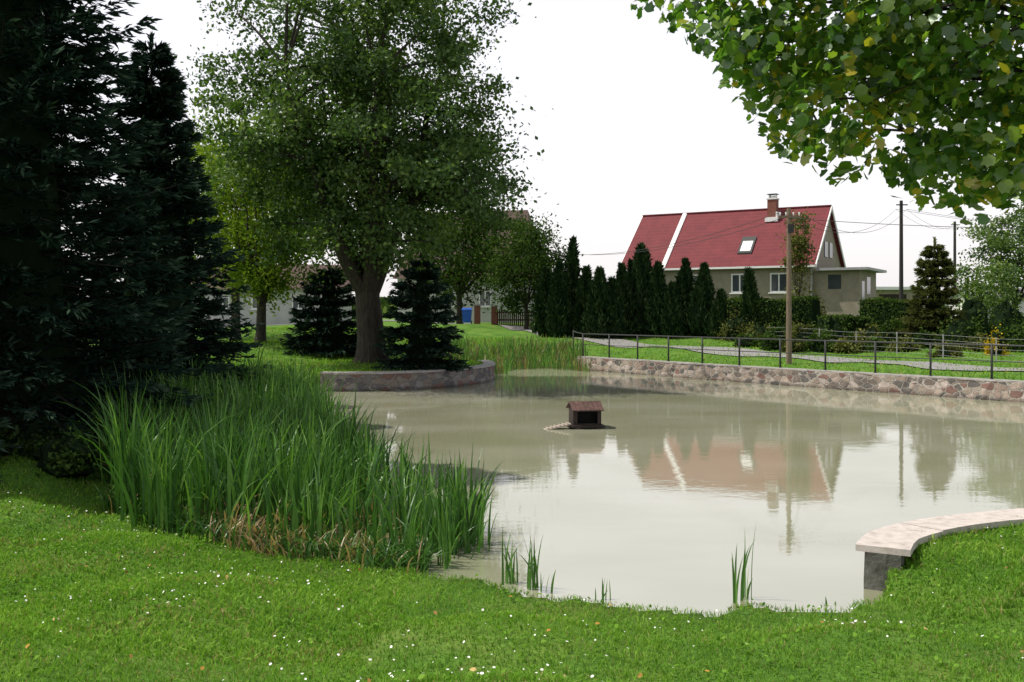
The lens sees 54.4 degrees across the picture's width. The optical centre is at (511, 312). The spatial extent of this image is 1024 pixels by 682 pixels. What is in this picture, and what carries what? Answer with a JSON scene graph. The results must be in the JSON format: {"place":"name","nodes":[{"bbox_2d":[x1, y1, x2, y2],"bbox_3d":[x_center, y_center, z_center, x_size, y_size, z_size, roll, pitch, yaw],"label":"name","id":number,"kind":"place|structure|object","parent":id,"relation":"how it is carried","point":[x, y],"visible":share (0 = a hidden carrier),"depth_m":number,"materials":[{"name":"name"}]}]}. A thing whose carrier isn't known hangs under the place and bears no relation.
{"place":"outdoors","nodes":[
{"label":"outdoors","id":0,"kind":"place"},
{"bbox_2d":[0,318,1023,681],"bbox_3d":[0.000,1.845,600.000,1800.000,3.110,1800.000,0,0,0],"label":"ground","id":1,"kind":"structure","parent":0,"point":[482,330],"depth_m":7.82,"materials":[{"name":"green plant"}]},
{"bbox_2d":[0,318,24,482],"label":"spruce tree","id":2,"kind":"object","parent":1,"relation":"on","point":[6,380],"visible":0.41,"depth_m":13.71,"materials":[{"name":"green plant"}]},
{"bbox_2d":[0,410,106,460],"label":"undergrowth shrub","id":3,"kind":"object","parent":1,"relation":"on","point":[13,436],"visible":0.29,"depth_m":15.01,"materials":[{"name":"green plant"}]},
{"bbox_2d":[14,215,104,411],"bbox_3d":[-12.407,-5.281,20.252,8.075,16.261,8.235,0,0,-34],"label":"spruce tree","id":4,"kind":"object","parent":1,"relation":"on","point":[71,346],"visible":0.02,"depth_m":20.80,"materials":[{"name":"green plant"}]},
{"bbox_2d":[12,426,111,478],"bbox_3d":[-6.254,2.050,14.066,1.300,0.802,1.637,0,0,-42],"label":"undergrowth shrub","id":5,"kind":"object","parent":1,"relation":"on","point":[57,458],"visible":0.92,"depth_m":13.79,"materials":[{"name":"green plant"}]},
{"bbox_2d":[35,0,125,385],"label":"spruce tree","id":6,"kind":"object","parent":1,"relation":"on","point":[47,12],"visible":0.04,"depth_m":26.89,"materials":[{"name":"green plant"}]},
{"bbox_2d":[75,397,135,462],"bbox_3d":[-7.186,2.199,17.484,2.154,1.656,2.093,0,0,-43],"label":"undergrowth shrub","id":7,"kind":"object","parent":1,"relation":"on","point":[96,420],"visible":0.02,"depth_m":16.93,"materials":[{"name":"green plant"}]},
{"bbox_2d":[0,0,256,481],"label":"spruce tree","id":8,"kind":"object","parent":1,"relation":"on","point":[38,315],"visible":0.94,"depth_m":16.75,"materials":[{"name":"green plant"}]},
{"bbox_2d":[19,31,291,421],"bbox_3d":[-8.640,-1.508,23.794,6.627,10.595,5.986,0,0,0],"label":"spruce tree","id":9,"kind":"object","parent":1,"relation":"on","point":[149,99],"visible":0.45,"depth_m":23.62,"materials":[{"name":"green plant"}]},
{"bbox_2d":[84,86,273,376],"bbox_3d":[-10.180,-2.187,29.058,5.995,9.564,5.796,0,0,27],"label":"spruce tree","id":10,"kind":"object","parent":1,"relation":"on","point":[226,255],"visible":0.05,"depth_m":29.15,"materials":[{"name":"green plant"}]},
{"bbox_2d":[172,102,301,339],"bbox_3d":[-14.825,-5.351,54.139,9.619,14.055,9.932,0,0,0],"label":"birch tree","id":11,"kind":"object","parent":1,"relation":"on","point":[235,297],"visible":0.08,"depth_m":53.46,"materials":[{"name":"green plant"}]},
{"bbox_2d":[182,115,332,342],"bbox_3d":[-11.223,-3.745,45.321,9.008,10.613,7.463,0,0,-21],"label":"lime tree","id":12,"kind":"object","parent":1,"relation":"on","point":[262,281],"visible":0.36,"depth_m":44.65,"materials":[{"name":"green plant"}]},
{"bbox_2d":[191,264,353,325],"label":"grey farmhouse","id":13,"kind":"object","parent":1,"relation":"on","point":[282,316],"visible":0.21,"depth_m":88.16,"materials":[{"name":"paint"}]},
{"bbox_2d":[276,262,356,356],"bbox_3d":[-7.910,0.468,43.435,4.933,5.554,4.904,0,0,37],"label":"young spruce","id":14,"kind":"object","parent":1,"relation":"on","point":[328,335],"visible":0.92,"depth_m":42.81,"materials":[{"name":"green plant"}]},
{"bbox_2d":[174,0,553,362],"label":"linden tree","id":15,"kind":"object","parent":1,"relation":"on","point":[420,173],"visible":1,"depth_m":36.20,"materials":[{"name":"green plant"}]},
{"bbox_2d":[320,360,494,391],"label":"stone retaining wall","id":16,"kind":"structure","parent":1,"relation":"on","point":[484,372],"depth_m":34.86,"materials":[{"name":"stone"}]},
{"bbox_2d":[371,252,472,387],"bbox_3d":[-3.342,0.345,36.887,3.918,5.281,3.872,0,0,0],"label":"young spruce","id":17,"kind":"object","parent":1,"relation":"on","point":[422,348],"visible":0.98,"depth_m":36.42,"materials":[{"name":"green plant"}]},
{"bbox_2d":[392,192,533,323],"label":"ash tree","id":18,"kind":"object","parent":1,"relation":"on","point":[465,278],"visible":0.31,"depth_m":74.34,"materials":[{"name":"green plant"}]},
{"bbox_2d":[461,308,471,323],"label":"wheelie bin","id":19,"kind":"object","parent":1,"relation":"on","point":[466,314],"visible":1,"depth_m":69.66,"materials":[{"name":"blue plastic"}]},
{"bbox_2d":[397,278,536,322],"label":"walls","id":20,"kind":"structure","parent":1,"relation":"on","point":[486,316],"depth_m":85.45,"materials":[{"name":"grey paint"}]},
{"bbox_2d":[392,210,532,278],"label":"roof","id":21,"kind":"structure","parent":20,"relation":"on","point":[513,215],"depth_m":87.81,"materials":[{"name":"brown tile"}]},
{"bbox_2d":[479,291,491,306],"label":"window","id":22,"kind":"structure","parent":20,"relation":"attached to","point":[482,297],"depth_m":85.33,"materials":[{"name":"white paint"}]},
{"bbox_2d":[473,304,480,323],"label":"brick gate pillar","id":23,"kind":"structure","parent":1,"relation":"on","point":[477,314],"depth_m":71.80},
{"bbox_2d":[490,305,497,324],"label":"brick gate pillar","id":24,"kind":"structure","parent":1,"relation":"on","point":[493,315],"depth_m":71.80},
{"bbox_2d":[76,295,944,317],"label":"distant treeline","id":25,"kind":"object","parent":1,"relation":"on","point":[384,304],"visible":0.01,"depth_m":222.36,"materials":[{"name":"green plant"}]},
{"bbox_2d":[0,508,1023,681],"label":"clover leaves","id":26,"kind":"object","parent":1,"relation":"on","point":[493,671],"visible":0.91,"depth_m":7.52,"materials":[{"name":"green plant"}]},
{"bbox_2d":[7,492,1023,681],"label":"daisies","id":27,"kind":"object","parent":1,"relation":"on","point":[541,669],"visible":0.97,"depth_m":7.26,"materials":[{"name":"white plant"}]},
{"bbox_2d":[440,329,591,374],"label":"bank reeds","id":28,"kind":"object","parent":1,"relation":"on","point":[502,365],"visible":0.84,"depth_m":48.60,"materials":[{"name":"plant"}]},
{"bbox_2d":[497,309,537,326],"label":"picket fence","id":29,"kind":"object","parent":1,"relation":"on","point":[505,319],"visible":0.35,"depth_m":71.98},
{"bbox_2d":[461,204,582,329],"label":"plum tree","id":30,"kind":"object","parent":1,"relation":"on","point":[516,263],"visible":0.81,"depth_m":69.10,"materials":[{"name":"green plant"}]},
{"bbox_2d":[25,564,1023,681],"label":"fallen leaves","id":31,"kind":"object","parent":1,"relation":"on","point":[369,679],"visible":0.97,"depth_m":6.46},
{"bbox_2d":[530,266,551,336],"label":"thuja tree","id":32,"kind":"object","parent":1,"relation":"on","point":[541,297],"visible":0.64,"depth_m":61.59,"materials":[{"name":"green plant"}]},
{"bbox_2d":[544,259,573,337],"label":"thuja tree","id":33,"kind":"object","parent":1,"relation":"on","point":[559,309],"visible":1,"depth_m":59.61,"materials":[{"name":"green plant"}]},
{"bbox_2d":[564,235,581,336],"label":"thuja tree","id":34,"kind":"object","parent":1,"relation":"on","point":[572,264],"visible":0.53,"depth_m":60.70,"materials":[{"name":"green plant"}]},
{"bbox_2d":[570,264,592,336],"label":"thuja tree","id":35,"kind":"object","parent":1,"relation":"on","point":[582,285],"visible":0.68,"depth_m":59.68,"materials":[{"name":"green plant"}]},
{"bbox_2d":[578,266,613,337],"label":"thuja tree","id":36,"kind":"object","parent":1,"relation":"on","point":[597,297],"visible":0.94,"depth_m":58.54,"materials":[{"name":"green plant"}]},
{"bbox_2d":[603,275,626,337],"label":"thuja tree","id":37,"kind":"object","parent":1,"relation":"on","point":[615,310],"visible":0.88,"depth_m":58.59,"materials":[{"name":"green plant"}]},
{"bbox_2d":[615,262,636,337],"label":"thuja tree","id":38,"kind":"object","parent":1,"relation":"on","point":[622,277],"visible":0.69,"depth_m":59.58,"materials":[{"name":"green plant"}]},
{"bbox_2d":[627,258,632,281],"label":"thuja tree","id":39,"kind":"object","parent":1,"relation":"on","point":[629,265],"visible":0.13,"depth_m":60.87,"materials":[{"name":"green plant"}]},
{"bbox_2d":[628,242,652,334],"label":"thuja tree","id":40,"kind":"object","parent":1,"relation":"on","point":[641,270],"visible":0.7,"depth_m":59.48,"materials":[{"name":"green plant"}]},
{"bbox_2d":[642,260,667,335],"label":"thuja tree","id":41,"kind":"object","parent":1,"relation":"on","point":[654,304],"visible":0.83,"depth_m":58.66,"materials":[{"name":"green plant"}]},
{"bbox_2d":[658,280,685,337],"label":"thuja tree","id":42,"kind":"object","parent":1,"relation":"on","point":[671,321],"visible":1,"depth_m":57.69,"materials":[{"name":"green plant"}]},
{"bbox_2d":[675,256,694,332],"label":"thuja tree","id":43,"kind":"object","parent":1,"relation":"on","point":[684,277],"visible":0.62,"depth_m":58.62,"materials":[{"name":"green plant"}]},
{"bbox_2d":[681,262,715,334],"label":"thuja tree","id":44,"kind":"object","parent":1,"relation":"on","point":[702,298],"visible":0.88,"depth_m":57.54,"materials":[{"name":"green plant"}]},
{"bbox_2d":[703,288,728,336],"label":"thuja tree","id":45,"kind":"object","parent":1,"relation":"on","point":[719,309],"visible":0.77,"depth_m":56.65,"materials":[{"name":"green plant"}]},
{"bbox_2d":[713,305,752,341],"bbox_3d":[12.438,0.968,56.155,2.243,2.843,2.314,0,0,0],"label":"garden shrub","id":46,"kind":"object","parent":1,"relation":"on","point":[732,326],"visible":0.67,"depth_m":55.62,"materials":[{"name":"green plant"}]},
{"bbox_2d":[732,333,759,347],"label":"garden shrub","id":47,"kind":"object","parent":1,"relation":"on","point":[747,343],"visible":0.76,"depth_m":49.67,"materials":[{"name":"green plant"}]},
{"bbox_2d":[652,219,840,300],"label":"plaster walls","id":48,"kind":"structure","parent":1,"relation":"on","point":[720,278],"depth_m":65.44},
{"bbox_2d":[622,206,843,268],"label":"tiled roof","id":49,"kind":"structure","parent":48,"relation":"on","point":[660,230],"depth_m":67.69,"materials":[{"name":"red tile"}]},
{"bbox_2d":[662,212,686,267],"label":"white parapet strip","id":50,"kind":"object","parent":49,"relation":"on","point":[674,239],"visible":0.94,"depth_m":69.43,"materials":[{"name":"paint"}]},
{"bbox_2d":[621,205,845,270],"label":"gutters and bargeboards","id":51,"kind":"object","parent":49,"relation":"attached to","point":[743,267],"visible":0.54,"depth_m":65.34,"materials":[{"name":"white paint"}]},
{"bbox_2d":[643,205,830,215],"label":"ridge tiles","id":52,"kind":"object","parent":49,"relation":"on","point":[737,210],"visible":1,"depth_m":69.34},
{"bbox_2d":[737,236,756,254],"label":"skylight frame","id":53,"kind":"object","parent":49,"relation":"on","point":[753,238],"visible":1,"depth_m":66.12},
{"bbox_2d":[740,241,752,250],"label":"skylight glass","id":54,"kind":"object","parent":53,"relation":"in","point":[746,245],"visible":1,"depth_m":66.03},
{"bbox_2d":[765,193,779,221],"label":"chimney","id":55,"kind":"object","parent":49,"relation":"on","point":[772,205],"visible":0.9,"depth_m":67.08,"materials":[{"name":"brick"}]},
{"bbox_2d":[729,274,744,293],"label":"window","id":56,"kind":"structure","parent":48,"relation":"attached to","point":[736,283],"depth_m":65.33,"materials":[{"name":"white paint"}]},
{"bbox_2d":[768,273,785,293],"bbox_3d":[17.132,-1.910,63.898,1.350,1.330,0.140,0,0,31],"label":"window","id":57,"kind":"structure","parent":48,"relation":"attached to","point":[777,283],"depth_m":63.94,"materials":[{"name":"white paint"}]},
{"bbox_2d":[824,241,832,257],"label":"gable windows","id":58,"kind":"structure","parent":48,"relation":"attached to","point":[826,249],"depth_m":65.94,"materials":[{"name":"white glass"}]},
{"bbox_2d":[739,266,760,326],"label":"thuja tree","id":59,"kind":"object","parent":1,"relation":"on","point":[749,287],"visible":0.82,"depth_m":55.71,"materials":[{"name":"green plant"}]},
{"bbox_2d":[737,322,783,337],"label":"garden shrub","id":60,"kind":"object","parent":1,"relation":"on","point":[756,330],"visible":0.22,"depth_m":53.85,"materials":[{"name":"green plant"}]},
{"bbox_2d":[758,331,782,349],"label":"garden shrub","id":61,"kind":"object","parent":1,"relation":"on","point":[769,345],"visible":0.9,"depth_m":47.68,"materials":[{"name":"green plant"}]},
{"bbox_2d":[757,323,785,344],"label":"garden shrub","id":62,"kind":"object","parent":1,"relation":"on","point":[779,333],"visible":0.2,"depth_m":51.72,"materials":[{"name":"green plant"}]},
{"bbox_2d":[726,294,820,334],"bbox_3d":[14.540,0.433,55.483,5.095,2.957,1.684,0,0,38],"label":"clipped hedge","id":63,"kind":"object","parent":1,"relation":"on","point":[807,308],"visible":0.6,"depth_m":54.66,"materials":[{"name":"green plant"}]},
{"bbox_2d":[778,208,804,363],"bbox_3d":[11.229,-0.920,39.937,1.077,6.561,0.329,0,0,9],"label":"utility pole","id":64,"kind":"object","parent":1,"relation":"on","point":[790,228],"visible":0.94,"depth_m":39.91,"materials":[{"name":"brown wood"}]},
{"bbox_2d":[506,209,1023,254],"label":"overhead wires","id":65,"kind":"object","parent":64,"relation":"attached to","point":[810,226],"visible":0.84,"depth_m":46.26,"materials":[{"name":"metal"}]},
{"bbox_2d":[781,333,804,351],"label":"garden shrub","id":66,"kind":"object","parent":1,"relation":"on","point":[797,346],"visible":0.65,"depth_m":46.74,"materials":[{"name":"green plant"}]},
{"bbox_2d":[776,207,819,298],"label":"young birch","id":67,"kind":"object","parent":1,"relation":"on","point":[800,248],"visible":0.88,"depth_m":59.71,"materials":[{"name":"green plant"}]},
{"bbox_2d":[577,356,1023,402],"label":"stone retaining wall","id":68,"kind":"structure","parent":1,"relation":"on","point":[976,388],"depth_m":35.40,"materials":[{"name":"stone"}]},
{"bbox_2d":[573,330,1023,378],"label":"metal railing","id":69,"kind":"object","parent":68,"relation":"on","point":[930,358],"visible":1,"depth_m":36.03,"materials":[{"name":"metal"}]},
{"bbox_2d":[784,320,818,341],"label":"garden shrub","id":70,"kind":"object","parent":1,"relation":"on","point":[798,329],"visible":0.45,"depth_m":49.61,"materials":[{"name":"green plant"}]},
{"bbox_2d":[802,330,835,352],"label":"garden shrub","id":71,"kind":"object","parent":1,"relation":"on","point":[815,346],"visible":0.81,"depth_m":46.65,"materials":[{"name":"green plant"}]},
{"bbox_2d":[630,0,1023,224],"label":"maple tree","id":72,"kind":"object","parent":1,"relation":"on","point":[856,44],"visible":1,"depth_m":7.06,"materials":[{"name":"green plant"}]},
{"bbox_2d":[810,315,857,345],"bbox_3d":[15.813,1.371,50.121,2.598,2.570,2.675,0,0,-36],"label":"garden shrub","id":73,"kind":"object","parent":1,"relation":"on","point":[832,325],"visible":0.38,"depth_m":49.60,"materials":[{"name":"green plant"}]},
{"bbox_2d":[817,314,871,333],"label":"clipped hedge","id":74,"kind":"object","parent":1,"relation":"on","point":[857,322],"visible":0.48,"depth_m":51.64,"materials":[{"name":"green plant"}]},
{"bbox_2d":[814,270,875,318],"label":"annex walls","id":75,"kind":"structure","parent":1,"relation":"on","point":[846,298],"depth_m":62.28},
{"bbox_2d":[828,275,870,299],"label":"annex openings","id":76,"kind":"object","parent":75,"relation":"in","point":[834,281],"visible":0.88,"depth_m":62.48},
{"bbox_2d":[817,267,886,272],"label":"annex flat roof","id":77,"kind":"structure","parent":75,"relation":"on","point":[873,270],"depth_m":62.07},
{"bbox_2d":[830,336,864,353],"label":"garden shrub","id":78,"kind":"object","parent":1,"relation":"on","point":[848,347],"visible":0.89,"depth_m":45.72,"materials":[{"name":"green plant"}]},
{"bbox_2d":[852,323,890,347],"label":"garden shrub","id":79,"kind":"object","parent":1,"relation":"on","point":[872,330],"visible":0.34,"depth_m":48.84,"materials":[{"name":"green plant"}]},
{"bbox_2d":[861,336,888,352],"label":"garden shrub","id":80,"kind":"object","parent":1,"relation":"on","point":[869,347],"visible":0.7,"depth_m":45.74,"materials":[{"name":"green plant"}]},
{"bbox_2d":[858,296,918,331],"bbox_3d":[20.652,0.462,54.494,1.693,2.811,3.413,0,0,-25],"label":"clipped hedge","id":81,"kind":"object","parent":1,"relation":"on","point":[882,309],"visible":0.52,"depth_m":54.25,"materials":[{"name":"green plant"}]},
{"bbox_2d":[768,327,1023,361],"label":"garden wire fence","id":82,"kind":"object","parent":1,"relation":"on","point":[943,350],"visible":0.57,"depth_m":42.06,"materials":[{"name":"grey metal"}]},
{"bbox_2d":[878,314,914,344],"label":"garden shrub","id":83,"kind":"object","parent":1,"relation":"on","point":[890,330],"visible":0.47,"depth_m":49.66,"materials":[{"name":"green plant"}]},
{"bbox_2d":[896,200,907,299],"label":"utility pole","id":84,"kind":"object","parent":1,"relation":"on","point":[901,204],"visible":0.76,"depth_m":69.90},
{"bbox_2d":[885,335,922,352],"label":"garden shrub","id":85,"kind":"object","parent":1,"relation":"on","point":[908,347],"visible":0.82,"depth_m":44.69,"materials":[{"name":"green plant"}]},
{"bbox_2d":[909,325,940,348],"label":"garden shrub","id":86,"kind":"object","parent":1,"relation":"on","point":[921,336],"visible":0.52,"depth_m":46.78,"materials":[{"name":"green plant"}]},
{"bbox_2d":[896,236,967,342],"bbox_3d":[20.607,-0.755,48.499,3.748,6.014,3.922,0,0,0],"label":"garden conifer","id":87,"kind":"object","parent":1,"relation":"on","point":[933,312],"visible":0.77,"depth_m":48.10,"materials":[{"name":"green plant"}]},
{"bbox_2d":[855,508,1023,590],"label":"stone pond wall with coping","id":88,"kind":"structure","parent":1,"relation":"on","point":[885,548],"depth_m":10.21,"materials":[{"name":"stone"}]},
{"bbox_2d":[926,342,964,356],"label":"garden shrub","id":89,"kind":"object","parent":1,"relation":"on","point":[950,350],"visible":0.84,"depth_m":41.76,"materials":[{"name":"green plant"}]},
{"bbox_2d":[951,221,959,286],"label":"utility pole","id":90,"kind":"object","parent":1,"relation":"on","point":[954,243],"visible":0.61,"depth_m":91.90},
{"bbox_2d":[936,314,986,349],"bbox_3d":[20.739,1.286,46.020,2.031,2.712,2.347,0,0,0],"label":"garden shrub","id":91,"kind":"object","parent":1,"relation":"on","point":[956,330],"visible":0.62,"depth_m":45.68,"materials":[{"name":"green plant"}]},
{"bbox_2d":[962,329,988,351],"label":"garden shrub","id":92,"kind":"object","parent":1,"relation":"on","point":[980,339],"visible":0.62,"depth_m":43.74,"materials":[{"name":"green plant"}]},
{"bbox_2d":[959,297,1000,337],"bbox_3d":[23.282,1.126,49.912,3.008,3.823,2.567,0,0,14],"label":"garden shrub","id":93,"kind":"object","parent":1,"relation":"on","point":[977,309],"visible":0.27,"depth_m":49.65,"materials":[{"name":"green plant"}]},
{"bbox_2d":[945,200,1023,319],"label":"apple tree","id":94,"kind":"object","parent":1,"relation":"on","point":[1009,273],"visible":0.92,"depth_m":56.62,"materials":[{"name":"green plant"}]},
{"bbox_2d":[945,288,1023,318],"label":"shed","id":95,"kind":"structure","parent":1,"relation":"on","point":[1022,306],"depth_m":58.72,"materials":[{"name":"white paint"}]},
{"bbox_2d":[982,324,1009,355],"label":"forsythia bush","id":96,"kind":"object","parent":1,"relation":"on","point":[1000,350],"visible":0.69,"depth_m":41.81,"materials":[{"name":"yellow plant"}]},
{"bbox_2d":[984,284,1023,337],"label":"garden shrub","id":97,"kind":"object","parent":1,"relation":"on","point":[1007,314],"visible":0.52,"depth_m":51.55,"materials":[{"name":"green plant"}]},
{"bbox_2d":[986,322,1023,351],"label":"garden shrub","id":98,"kind":"object","parent":1,"relation":"on","point":[1008,337],"visible":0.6,"depth_m":43.68,"materials":[{"name":"green plant"}]},
{"bbox_2d":[42,0,1023,296],"label":"sky","id":99,"kind":"structure","parent":0,"point":[640,123],"materials":[{"name":"white"}]},
{"bbox_2d":[164,368,1023,616],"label":"pond water","id":100,"kind":"structure","parent":0,"point":[664,491],"depth_m":16.73,"materials":[{"name":"liquid"}]},
{"bbox_2d":[7,337,835,611],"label":"reeds","id":101,"kind":"object","parent":100,"relation":"in","point":[302,473],"visible":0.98,"depth_m":12.23,"materials":[{"name":"plant"}]},
{"bbox_2d":[569,424,604,429],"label":"float platform","id":102,"kind":"structure","parent":100,"relation":"on","point":[577,427],"depth_m":23.15,"materials":[{"name":"brown wood"}]},
{"bbox_2d":[543,422,570,429],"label":"ramp","id":103,"kind":"structure","parent":102,"relation":"attached to","point":[558,426],"depth_m":23.09,"materials":[{"name":"grey wood"}]},
{"bbox_2d":[569,408,600,424],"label":"plank walls","id":104,"kind":"structure","parent":102,"relation":"on","point":[572,417],"depth_m":23.24,"materials":[{"name":"brown wood"}]},
{"bbox_2d":[566,401,603,410],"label":"pitched roof","id":105,"kind":"structure","parent":104,"relation":"on","point":[585,405],"depth_m":23.30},
{"bbox_2d":[577,411,596,423],"bbox_3d":[1.732,2.440,23.411,0.600,0.340,0.021,0,0,-8],"label":"interior","id":106,"kind":"object","parent":104,"relation":"attached to","point":[586,417],"visible":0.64,"depth_m":23.40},
{"bbox_2d":[279,320,1023,370],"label":"road","id":107,"kind":"structure","parent":0,"point":[935,365],"depth_m":45.34,"materials":[{"name":"asphalt"}]},
{"bbox_2d":[876,287,927,316],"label":"garage","id":108,"kind":"structure","parent":0,"point":[890,292],"depth_m":79.97,"materials":[{"name":"beige paint"}]},
{"bbox_2d":[879,294,922,306],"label":"door","id":109,"kind":"structure","parent":108,"relation":"in","point":[894,296],"depth_m":79.96,"materials":[{"name":"wood"}]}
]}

